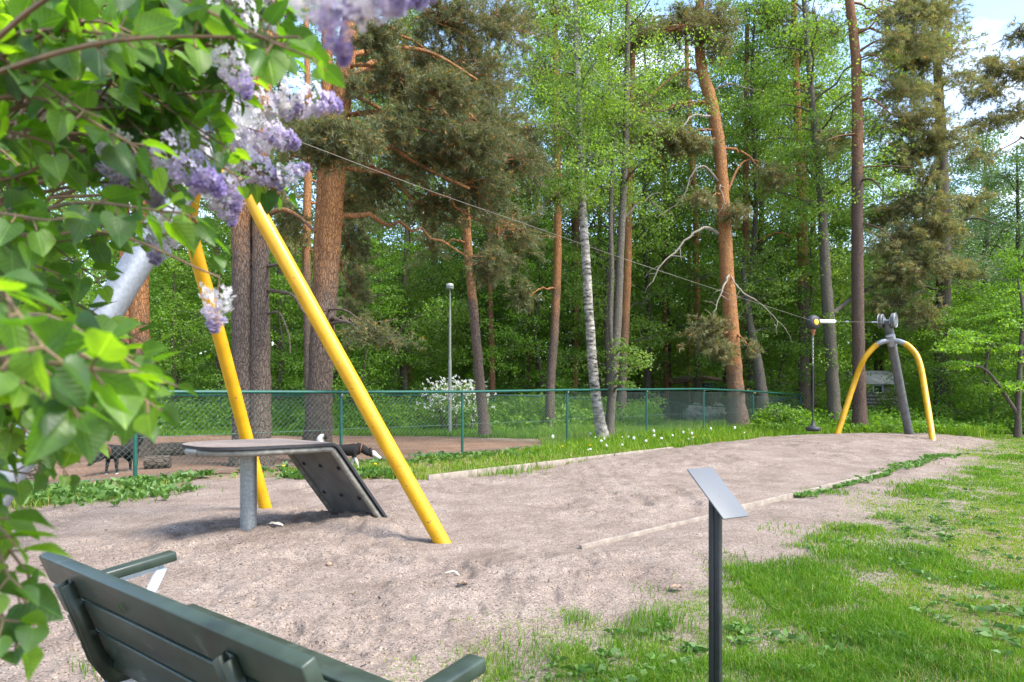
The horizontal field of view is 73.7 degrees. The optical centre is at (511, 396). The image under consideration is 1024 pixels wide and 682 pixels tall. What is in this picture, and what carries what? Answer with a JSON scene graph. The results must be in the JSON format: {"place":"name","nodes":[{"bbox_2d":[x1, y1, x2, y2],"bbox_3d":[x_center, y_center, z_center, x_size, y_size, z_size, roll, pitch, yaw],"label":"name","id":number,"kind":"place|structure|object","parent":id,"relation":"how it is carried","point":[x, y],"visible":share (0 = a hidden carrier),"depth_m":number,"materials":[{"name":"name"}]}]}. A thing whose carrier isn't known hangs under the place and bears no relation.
{"place":"outdoors","nodes":[
{"label":"outdoors","id":0,"kind":"place"},
{"bbox_2d":[143,455,171,468],"bbox_3d":[-6.367,1.178,12.273,0.418,0.263,0.269,0,0,-14],"label":"sawn log","id":1,"kind":"object","parent":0,"point":[153,463],"visible":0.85,"depth_m":12.18,"materials":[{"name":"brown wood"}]},
{"bbox_2d":[48,435,540,488],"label":"bare dirt","id":2,"kind":"structure","parent":0,"point":[205,462],"depth_m":15.57,"materials":[{"name":"brown soil"}]},
{"bbox_2d":[87,433,143,473],"bbox_3d":[-6.641,0.960,11.444,0.290,0.691,1.231,0,0,10],"label":"dog","id":3,"kind":"object","parent":2,"relation":"on","point":[127,455],"visible":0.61,"depth_m":11.36},
{"bbox_2d":[269,5,407,419],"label":"pine tree","id":4,"kind":"object","parent":2,"relation":"on","point":[306,198],"visible":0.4,"depth_m":21.93,"materials":[{"name":"green plant"}]},
{"bbox_2d":[262,0,555,442],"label":"pine tree","id":5,"kind":"object","parent":2,"relation":"on","point":[465,136],"visible":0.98,"depth_m":13.26,"materials":[{"name":"green plant"}]},
{"bbox_2d":[112,426,593,438],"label":"yard grass","id":6,"kind":"structure","parent":0,"point":[362,432],"depth_m":22.56,"materials":[{"name":"green plant"}]},
{"bbox_2d":[4,0,1023,357],"label":"sky","id":7,"kind":"structure","parent":0,"point":[994,16],"materials":[{"name":"white"}]},
{"bbox_2d":[9,354,1023,681],"bbox_3d":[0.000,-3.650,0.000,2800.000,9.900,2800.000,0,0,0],"label":"ground","id":8,"kind":"structure","parent":0,"point":[889,590],"depth_m":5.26,"materials":[{"name":"green plant"}]},
{"bbox_2d":[0,187,150,314],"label":"broadleaf tree","id":9,"kind":"object","parent":8,"relation":"on","point":[84,299],"depth_m":22.92,"materials":[{"name":"green plant"}]},
{"bbox_2d":[0,0,176,316],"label":"broadleaf tree","id":10,"kind":"object","parent":8,"relation":"on","point":[65,199],"visible":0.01,"depth_m":27.07,"materials":[{"name":"green plant"}]},
{"bbox_2d":[18,7,177,307],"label":"broadleaf tree","id":11,"kind":"object","parent":8,"relation":"on","point":[113,257],"visible":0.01,"depth_m":31.36,"materials":[{"name":"green plant"}]},
{"bbox_2d":[51,84,186,457],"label":"pine tree","id":12,"kind":"object","parent":8,"relation":"on","point":[139,308],"depth_m":14.36,"materials":[{"name":"brown plant"}]},
{"bbox_2d":[82,248,231,419],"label":"broadleaf tree","id":13,"kind":"object","parent":8,"relation":"on","point":[164,267],"visible":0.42,"depth_m":27.46,"materials":[{"name":"green plant"}]},
{"bbox_2d":[154,442,185,455],"bbox_3d":[-7.191,1.171,15.022,1.401,0.363,0.385,0,0,-36],"label":"fallen log","id":14,"kind":"object","parent":8,"relation":"on","point":[179,450],"visible":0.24,"depth_m":14.74,"materials":[{"name":"grey plant"}]},
{"bbox_2d":[81,54,280,399],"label":"broadleaf tree","id":15,"kind":"object","parent":8,"relation":"on","point":[180,251],"visible":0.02,"depth_m":32.89,"materials":[{"name":"green plant"}]},
{"bbox_2d":[0,0,436,680],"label":"lilac bush","id":16,"kind":"object","parent":8,"relation":"on","point":[76,382],"visible":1,"depth_m":1.02,"materials":[{"name":"green plant"}]},
{"bbox_2d":[150,206,300,404],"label":"broadleaf tree","id":17,"kind":"object","parent":8,"relation":"on","point":[222,232],"visible":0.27,"depth_m":28.05,"materials":[{"name":"green plant"}]},
{"bbox_2d":[150,39,312,400],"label":"broadleaf tree","id":18,"kind":"object","parent":8,"relation":"on","point":[228,243],"visible":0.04,"depth_m":37.41,"materials":[{"name":"green plant"}]},
{"bbox_2d":[126,1,377,466],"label":"pine tree","id":19,"kind":"object","parent":8,"relation":"on","point":[250,320],"visible":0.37,"depth_m":12.55,"materials":[{"name":"green plant"}]},
{"bbox_2d":[39,550,485,681],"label":"park bench","id":20,"kind":"object","parent":8,"relation":"on","point":[149,634],"visible":1,"depth_m":1.96,"materials":[{"name":"green wood"}]},
{"bbox_2d":[156,4,411,403],"bbox_3d":[-10.632,-8.352,30.943,10.724,19.667,10.366,0,0,36],"label":"broadleaf tree","id":21,"kind":"object","parent":8,"relation":"on","point":[300,208],"visible":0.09,"depth_m":30.54,"materials":[{"name":"green plant"}]},
{"bbox_2d":[189,272,381,413],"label":"broadleaf tree","id":22,"kind":"object","parent":8,"relation":"on","point":[278,284],"visible":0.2,"depth_m":27.23,"materials":[{"name":"green plant"}]},
{"bbox_2d":[270,246,398,401],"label":"broadleaf tree","id":23,"kind":"object","parent":8,"relation":"on","point":[293,373],"visible":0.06,"depth_m":30.39,"materials":[{"name":"green plant"}]},
{"bbox_2d":[269,35,423,400],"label":"broadleaf tree","id":24,"kind":"object","parent":8,"relation":"on","point":[300,184],"visible":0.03,"depth_m":34.60,"materials":[{"name":"green plant"}]},
{"bbox_2d":[317,434,382,467],"bbox_3d":[-2.879,0.980,12.125,1.159,0.650,0.273,0,0,-4],"label":"dog","id":25,"kind":"object","parent":8,"relation":"on","point":[353,450],"visible":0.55,"depth_m":12.06},
{"bbox_2d":[272,235,462,415],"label":"broadleaf tree","id":26,"kind":"object","parent":8,"relation":"on","point":[380,263],"visible":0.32,"depth_m":26.17,"materials":[{"name":"green plant"}]},
{"bbox_2d":[156,394,588,424],"bbox_3d":[-10.500,0.650,25.703,27.166,1.500,0.334,0,0,-5],"label":"chain link fence","id":27,"kind":"object","parent":8,"relation":"on","point":[493,395],"visible":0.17,"depth_m":25.94,"materials":[{"name":"metal"}]},
{"bbox_2d":[313,93,435,397],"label":"broadleaf tree","id":28,"kind":"object","parent":8,"relation":"on","point":[387,363],"visible":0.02,"depth_m":40.69,"materials":[{"name":"green plant"}]},
{"bbox_2d":[270,3,547,398],"bbox_3d":[-3.862,-8.237,29.223,12.290,19.303,9.622,0,0,0],"label":"broadleaf tree","id":29,"kind":"object","parent":8,"relation":"on","point":[403,277],"visible":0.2,"depth_m":28.18,"materials":[{"name":"green plant"}]},
{"bbox_2d":[334,278,485,406],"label":"broadleaf tree","id":30,"kind":"object","parent":8,"relation":"on","point":[394,384],"visible":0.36,"depth_m":28.33,"materials":[{"name":"green plant"}]},
{"bbox_2d":[27,388,801,483],"bbox_3d":[-0.552,0.555,15.354,0.094,1.690,35.528,0,0,44],"label":"chain link fence","id":31,"kind":"object","parent":8,"relation":"on","point":[340,421],"visible":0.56,"depth_m":14.50,"materials":[{"name":"metal"}]},
{"bbox_2d":[368,48,500,386],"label":"broadleaf tree","id":32,"kind":"object","parent":8,"relation":"on","point":[434,182],"visible":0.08,"depth_m":37.62,"materials":[{"name":"green plant"}]},
{"bbox_2d":[11,461,863,681],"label":"grass tufts","id":33,"kind":"object","parent":8,"relation":"on","point":[635,619],"visible":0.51,"depth_m":3.80,"materials":[{"name":"green plant"}]},
{"bbox_2d":[364,232,511,401],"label":"broadleaf tree","id":34,"kind":"object","parent":8,"relation":"on","point":[436,287],"visible":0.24,"depth_m":31.52,"materials":[{"name":"green plant"}]},
{"bbox_2d":[446,283,453,431],"bbox_3d":[-2.091,-1.212,23.000,0.270,5.223,0.270,0,0,0],"label":"street lamp","id":35,"kind":"object","parent":8,"relation":"on","point":[449,286],"visible":0.92,"depth_m":22.96,"materials":[{"name":"grey metal"}]},
{"bbox_2d":[415,374,496,427],"bbox_3d":[-1.946,0.150,23.591,2.832,1.946,3.480,0,0,0],"label":"blossom shrub","id":36,"kind":"object","parent":8,"relation":"on","point":[466,386],"visible":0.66,"depth_m":23.86,"materials":[{"name":"white plant"}]},
{"bbox_2d":[401,0,549,434],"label":"pine tree","id":37,"kind":"object","parent":8,"relation":"on","point":[475,334],"visible":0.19,"depth_m":21.37,"materials":[{"name":"green plant"}]},
{"bbox_2d":[407,261,548,401],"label":"broadleaf tree","id":38,"kind":"object","parent":8,"relation":"on","point":[483,299],"visible":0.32,"depth_m":31.56,"materials":[{"name":"green plant"}]},
{"bbox_2d":[428,463,535,479],"bbox_3d":[-0.427,1.266,11.335,0.034,0.168,2.576,0,0,41],"label":"edging board","id":39,"kind":"object","parent":8,"relation":"on","point":[452,475],"visible":0.49,"depth_m":11.06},
{"bbox_2d":[422,71,546,406],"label":"slim tree","id":40,"kind":"object","parent":8,"relation":"on","point":[492,383],"visible":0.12,"depth_m":29.89,"materials":[{"name":"green plant"}]},
{"bbox_2d":[453,274,550,399],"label":"broadleaf tree","id":41,"kind":"object","parent":8,"relation":"on","point":[507,350],"visible":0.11,"depth_m":35.38,"materials":[{"name":"green plant"}]},
{"bbox_2d":[8,417,1004,511],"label":"verge grass","id":42,"kind":"structure","parent":8,"relation":"on","point":[577,447],"depth_m":17.57,"materials":[{"name":"green plant"}]},
{"bbox_2d":[434,52,580,382],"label":"broadleaf tree","id":43,"kind":"object","parent":8,"relation":"on","point":[482,239],"visible":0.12,"depth_m":35.74,"materials":[{"name":"green plant"}]},
{"bbox_2d":[0,433,1022,681],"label":"sand pit","id":44,"kind":"object","parent":8,"relation":"on","point":[520,535],"visible":0.73,"depth_m":5.76,"materials":[{"name":"beige sand"}]},
{"bbox_2d":[0,99,451,543],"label":"zip line stand","id":45,"kind":"object","parent":44,"relation":"on","point":[136,267],"visible":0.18,"depth_m":5.91,"materials":[{"name":"yellow paint"}]},
{"bbox_2d":[262,128,876,322],"bbox_3d":[4.275,-2.171,13.263,0.114,0.805,19.543,0,0,44],"label":"zip line cable","id":46,"kind":"object","parent":45,"relation":"attached to","point":[827,321],"visible":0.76,"depth_m":9.62,"materials":[{"name":"metal"}]},
{"bbox_2d":[805,315,820,430],"bbox_3d":[7.143,-0.565,16.200,0.351,2.762,0.340,0,0,0],"label":"hanging seat","id":47,"kind":"object","parent":46,"relation":"hanging from","point":[812,322],"visible":1,"depth_m":16.16,"materials":[{"name":"black metal"}]},
{"bbox_2d":[181,438,386,530],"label":"launch platform","id":48,"kind":"structure","parent":44,"relation":"on","point":[331,476],"depth_m":6.31,"materials":[{"name":"metal"}]},
{"bbox_2d":[835,313,935,440],"bbox_3d":[11.802,-0.536,20.330,3.094,3.977,3.000,0,0,-33],"label":"zip line stand","id":49,"kind":"object","parent":44,"relation":"on","point":[891,340],"visible":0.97,"depth_m":20.63,"materials":[{"name":"yellow paint"}]},
{"bbox_2d":[2,211,1023,407],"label":"woodland","id":50,"kind":"object","parent":8,"relation":"on","point":[299,264],"visible":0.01,"depth_m":49.24,"materials":[{"name":"green plant"}]},
{"bbox_2d":[10,392,1023,433],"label":"undergrowth","id":51,"kind":"object","parent":8,"relation":"on","point":[207,417],"visible":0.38,"depth_m":25.07,"materials":[{"name":"green plant"}]},
{"bbox_2d":[13,441,1023,681],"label":"broad leaved weeds","id":52,"kind":"object","parent":8,"relation":"on","point":[143,482],"visible":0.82,"depth_m":7.22,"materials":[{"name":"green plant"}]},
{"bbox_2d":[499,132,569,394],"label":"slim tree","id":53,"kind":"object","parent":8,"relation":"on","point":[529,356],"visible":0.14,"depth_m":32.81,"materials":[{"name":"green plant"}]},
{"bbox_2d":[460,216,623,404],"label":"broadleaf tree","id":54,"kind":"object","parent":8,"relation":"on","point":[563,383],"visible":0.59,"depth_m":29.53,"materials":[{"name":"green plant"}]},
{"bbox_2d":[487,0,605,426],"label":"pine tree","id":55,"kind":"object","parent":8,"relation":"on","point":[518,299],"visible":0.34,"depth_m":24.83,"materials":[{"name":"green plant"}]},
{"bbox_2d":[509,312,604,404],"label":"broadleaf tree","id":56,"kind":"object","parent":8,"relation":"on","point":[582,377],"visible":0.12,"depth_m":34.36,"materials":[{"name":"green plant"}]},
{"bbox_2d":[536,453,613,467],"bbox_3d":[1.285,1.266,13.306,0.034,0.167,2.552,0,0,41],"label":"edging board","id":57,"kind":"object","parent":8,"relation":"on","point":[557,462],"visible":0.53,"depth_m":12.95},
{"bbox_2d":[521,125,637,408],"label":"slim tree","id":58,"kind":"object","parent":8,"relation":"on","point":[575,231],"visible":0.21,"depth_m":30.96,"materials":[{"name":"green plant"}]},
{"bbox_2d":[473,13,699,386],"bbox_3d":[2.583,-7.887,32.611,10.119,18.697,12.925,0,0,-8],"label":"broadleaf tree","id":59,"kind":"object","parent":8,"relation":"on","point":[570,323],"visible":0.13,"depth_m":31.38,"materials":[{"name":"green plant"}]},
{"bbox_2d":[486,31,706,395],"bbox_3d":[4.805,-9.703,37.937,10.613,22.330,12.501,0,0,-39],"label":"broadleaf tree","id":60,"kind":"object","parent":8,"relation":"on","point":[615,238],"visible":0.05,"depth_m":37.65,"materials":[{"name":"green plant"}]},
{"bbox_2d":[499,0,715,398],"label":"broadleaf tree","id":61,"kind":"object","parent":8,"relation":"on","point":[605,357],"visible":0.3,"depth_m":28.81,"materials":[{"name":"green plant"}]},
{"bbox_2d":[490,0,729,437],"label":"birch tree","id":62,"kind":"object","parent":8,"relation":"on","point":[600,425],"visible":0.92,"depth_m":18.22,"materials":[{"name":"green plant"}]},
{"bbox_2d":[508,0,746,435],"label":"birch tree","id":63,"kind":"object","parent":8,"relation":"on","point":[614,333],"visible":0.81,"depth_m":18.49,"materials":[{"name":"green plant"}]},
{"bbox_2d":[579,260,686,398],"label":"broadleaf tree","id":64,"kind":"object","parent":8,"relation":"on","point":[639,378],"visible":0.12,"depth_m":42.21,"materials":[{"name":"green plant"}]},
{"bbox_2d":[579,514,708,548],"bbox_3d":[1.472,1.299,6.645,2.508,0.103,0.034,0,0,-44],"label":"edging board","id":65,"kind":"object","parent":8,"relation":"on","point":[629,535],"visible":0.34,"depth_m":6.34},
{"bbox_2d":[616,42,703,423],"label":"pine tree","id":66,"kind":"object","parent":8,"relation":"on","point":[674,151],"visible":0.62,"depth_m":25.34,"materials":[{"name":"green plant"}]},
{"bbox_2d":[542,12,780,402],"bbox_3d":[6.644,-8.574,32.944,9.836,20.015,10.176,0,0,-23],"label":"broadleaf tree","id":67,"kind":"object","parent":8,"relation":"on","point":[648,373],"visible":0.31,"depth_m":32.69,"materials":[{"name":"green plant"}]},
{"bbox_2d":[615,118,715,420],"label":"slim tree","id":68,"kind":"object","parent":8,"relation":"on","point":[665,380],"visible":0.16,"depth_m":35.88,"materials":[{"name":"green plant"}]},
{"bbox_2d":[628,243,719,398],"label":"broadleaf tree","id":69,"kind":"object","parent":8,"relation":"on","point":[675,375],"visible":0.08,"depth_m":42.28,"materials":[{"name":"green plant"}]},
{"bbox_2d":[638,40,718,403],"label":"pine tree","id":70,"kind":"object","parent":8,"relation":"on","point":[697,381],"visible":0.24,"depth_m":33.87,"materials":[{"name":"green plant"}]},
{"bbox_2d":[589,66,771,377],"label":"broadleaf tree","id":71,"kind":"object","parent":8,"relation":"on","point":[673,319],"visible":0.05,"depth_m":39.49,"materials":[{"name":"green plant"}]},
{"bbox_2d":[660,375,726,417],"bbox_3d":[10.259,0.062,38.054,3.898,2.776,2.892,0,0,0],"label":"lean to shelter","id":72,"kind":"object","parent":8,"relation":"on","point":[686,396],"visible":0.27,"depth_m":39.25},
{"bbox_2d":[599,0,806,431],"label":"pine tree","id":73,"kind":"object","parent":8,"relation":"on","point":[726,348],"visible":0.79,"depth_m":24.21,"materials":[{"name":"green plant"}]},
{"bbox_2d":[687,467,748,681],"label":"information sign","id":74,"kind":"object","parent":8,"relation":"on","point":[724,503],"visible":1,"depth_m":2.84,"materials":[{"name":"grey metal"}]},
{"bbox_2d":[637,44,825,419],"bbox_3d":[10.823,-8.738,37.089,11.562,20.333,9.051,0,0,28],"label":"broadleaf tree","id":75,"kind":"object","parent":8,"relation":"on","point":[707,305],"visible":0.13,"depth_m":36.76,"materials":[{"name":"green plant"}]},
{"bbox_2d":[689,242,809,412],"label":"birch tree","id":76,"kind":"object","parent":8,"relation":"on","point":[760,380],"visible":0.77,"depth_m":26.63,"materials":[{"name":"green plant"}]},
{"bbox_2d":[686,23,812,403],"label":"slim tree","id":77,"kind":"object","parent":8,"relation":"on","point":[746,223],"visible":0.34,"depth_m":29.76,"materials":[{"name":"green plant"}]},
{"bbox_2d":[645,0,876,414],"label":"broadleaf tree","id":78,"kind":"object","parent":8,"relation":"on","point":[754,228],"visible":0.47,"depth_m":29.17,"materials":[{"name":"green plant"}]},
{"bbox_2d":[654,0,879,355],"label":"broadleaf tree","id":79,"kind":"object","parent":8,"relation":"on","point":[740,43],"visible":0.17,"depth_m":33.58,"materials":[{"name":"green plant"}]},
{"bbox_2d":[738,401,818,431],"bbox_3d":[8.996,0.767,23.017,2.570,1.261,1.966,0,0,-43],"label":"bramble bush","id":80,"kind":"object","parent":8,"relation":"on","point":[762,418],"visible":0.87,"depth_m":22.97,"materials":[{"name":"green plant"}]},
{"bbox_2d":[741,487,819,509],"bbox_3d":[3.286,1.286,8.426,2.486,0.127,0.034,0,0,-44],"label":"edging board","id":81,"kind":"object","parent":8,"relation":"on","point":[749,505],"visible":0.39,"depth_m":8.26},
{"bbox_2d":[734,0,844,413],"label":"pine tree","id":82,"kind":"object","parent":8,"relation":"on","point":[805,388],"visible":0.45,"depth_m":28.34,"materials":[{"name":"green plant"}]},
{"bbox_2d":[700,246,888,416],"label":"broadleaf tree","id":83,"kind":"object","parent":8,"relation":"on","point":[768,377],"visible":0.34,"depth_m":29.22,"materials":[{"name":"green plant"}]},
{"bbox_2d":[721,208,886,414],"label":"broadleaf tree","id":84,"kind":"object","parent":8,"relation":"on","point":[813,269],"visible":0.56,"depth_m":28.02,"materials":[{"name":"green plant"}]},
{"bbox_2d":[698,6,912,402],"bbox_3d":[14.534,-8.797,32.945,10.259,20.548,8.710,0,0,42],"label":"broadleaf tree","id":85,"kind":"object","parent":8,"relation":"on","point":[832,179],"visible":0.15,"depth_m":32.11,"materials":[{"name":"green plant"}]},
{"bbox_2d":[689,43,922,405],"bbox_3d":[14.825,-9.031,38.689,10.826,20.837,13.828,0,0,-2],"label":"broadleaf tree","id":86,"kind":"object","parent":8,"relation":"on","point":[815,189],"visible":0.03,"depth_m":36.85,"materials":[{"name":"green plant"}]},
{"bbox_2d":[757,82,871,261],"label":"slim tree","id":87,"kind":"object","parent":8,"relation":"on","point":[804,125],"visible":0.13,"depth_m":31.52,"materials":[{"name":"green plant"}]},
{"bbox_2d":[763,288,871,407],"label":"broadleaf tree","id":88,"kind":"object","parent":8,"relation":"on","point":[843,364],"visible":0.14,"depth_m":30.57,"materials":[{"name":"green plant"}]},
{"bbox_2d":[690,0,987,421],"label":"birch tree","id":89,"kind":"object","parent":8,"relation":"on","point":[825,276],"visible":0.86,"depth_m":25.83,"materials":[{"name":"green plant"}]},
{"bbox_2d":[779,86,927,395],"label":"broadleaf tree","id":90,"kind":"object","parent":8,"relation":"on","point":[877,352],"visible":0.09,"depth_m":38.74,"materials":[{"name":"green plant"}]},
{"bbox_2d":[839,371,908,415],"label":"garden shed","id":91,"kind":"structure","parent":8,"relation":"on","point":[876,379],"depth_m":36.00,"materials":[{"name":"white paint"}]},
{"bbox_2d":[818,136,934,371],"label":"broadleaf tree","id":92,"kind":"object","parent":8,"relation":"on","point":[881,361],"visible":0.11,"depth_m":39.89,"materials":[{"name":"green plant"}]},
{"bbox_2d":[790,0,973,431],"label":"pine tree","id":93,"kind":"object","parent":8,"relation":"on","point":[915,12],"visible":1,"depth_m":23.84,"materials":[{"name":"green plant"}]},
{"bbox_2d":[846,0,1002,418],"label":"pine tree","id":94,"kind":"object","parent":8,"relation":"on","point":[941,227],"visible":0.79,"depth_m":25.87,"materials":[{"name":"green plant"}]},
{"bbox_2d":[828,171,1022,407],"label":"broadleaf tree","id":95,"kind":"object","parent":8,"relation":"on","point":[877,230],"visible":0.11,"depth_m":37.14,"materials":[{"name":"green plant"}]},
{"bbox_2d":[880,339,984,411],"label":"broadleaf tree","id":96,"kind":"object","parent":8,"relation":"on","point":[901,361],"visible":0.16,"depth_m":29.70,"materials":[{"name":"green plant"}]},
{"bbox_2d":[866,257,1012,407],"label":"broadleaf tree","id":97,"kind":"object","parent":8,"relation":"on","point":[916,290],"visible":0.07,"depth_m":36.12,"materials":[{"name":"green plant"}]},
{"bbox_2d":[868,283,1016,412],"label":"broadleaf tree","id":98,"kind":"object","parent":8,"relation":"on","point":[908,376],"visible":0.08,"depth_m":31.20,"materials":[{"name":"green plant"}]},
{"bbox_2d":[866,128,1023,405],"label":"broadleaf tree","id":99,"kind":"object","parent":8,"relation":"on","point":[981,138],"visible":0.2,"depth_m":33.94,"materials":[{"name":"green plant"}]},
{"bbox_2d":[873,142,1023,405],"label":"broadleaf tree","id":100,"kind":"object","parent":8,"relation":"on","point":[998,177],"visible":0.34,"depth_m":30.99,"materials":[{"name":"green plant"}]},
{"bbox_2d":[881,280,1015,417],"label":"broadleaf tree","id":101,"kind":"object","parent":8,"relation":"on","point":[964,299],"visible":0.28,"depth_m":27.64,"materials":[{"name":"green plant"}]},
{"bbox_2d":[885,297,1023,425],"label":"broadleaf tree","id":102,"kind":"object","parent":8,"relation":"on","point":[989,403],"visible":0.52,"depth_m":25.40,"materials":[{"name":"green plant"}]},
{"bbox_2d":[930,279,1023,437],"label":"rowan tree","id":103,"kind":"object","parent":8,"relation":"on","point":[963,345],"visible":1,"depth_m":21.44,"materials":[{"name":"green plant"}]},
{"bbox_2d":[950,245,1023,421],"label":"broadleaf tree","id":104,"kind":"object","parent":8,"relation":"on","point":[1016,268],"visible":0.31,"depth_m":25.97,"materials":[{"name":"green plant"}]},
{"bbox_2d":[953,15,1023,170],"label":"pine tree","id":105,"kind":"object","parent":8,"relation":"on","point":[994,67],"visible":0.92,"depth_m":28.96,"materials":[{"name":"green plant"}]},
{"bbox_2d":[973,279,1023,423],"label":"broadleaf tree","id":106,"kind":"object","parent":8,"relation":"on","point":[1011,285],"visible":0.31,"depth_m":24.50,"materials":[{"name":"green plant"}]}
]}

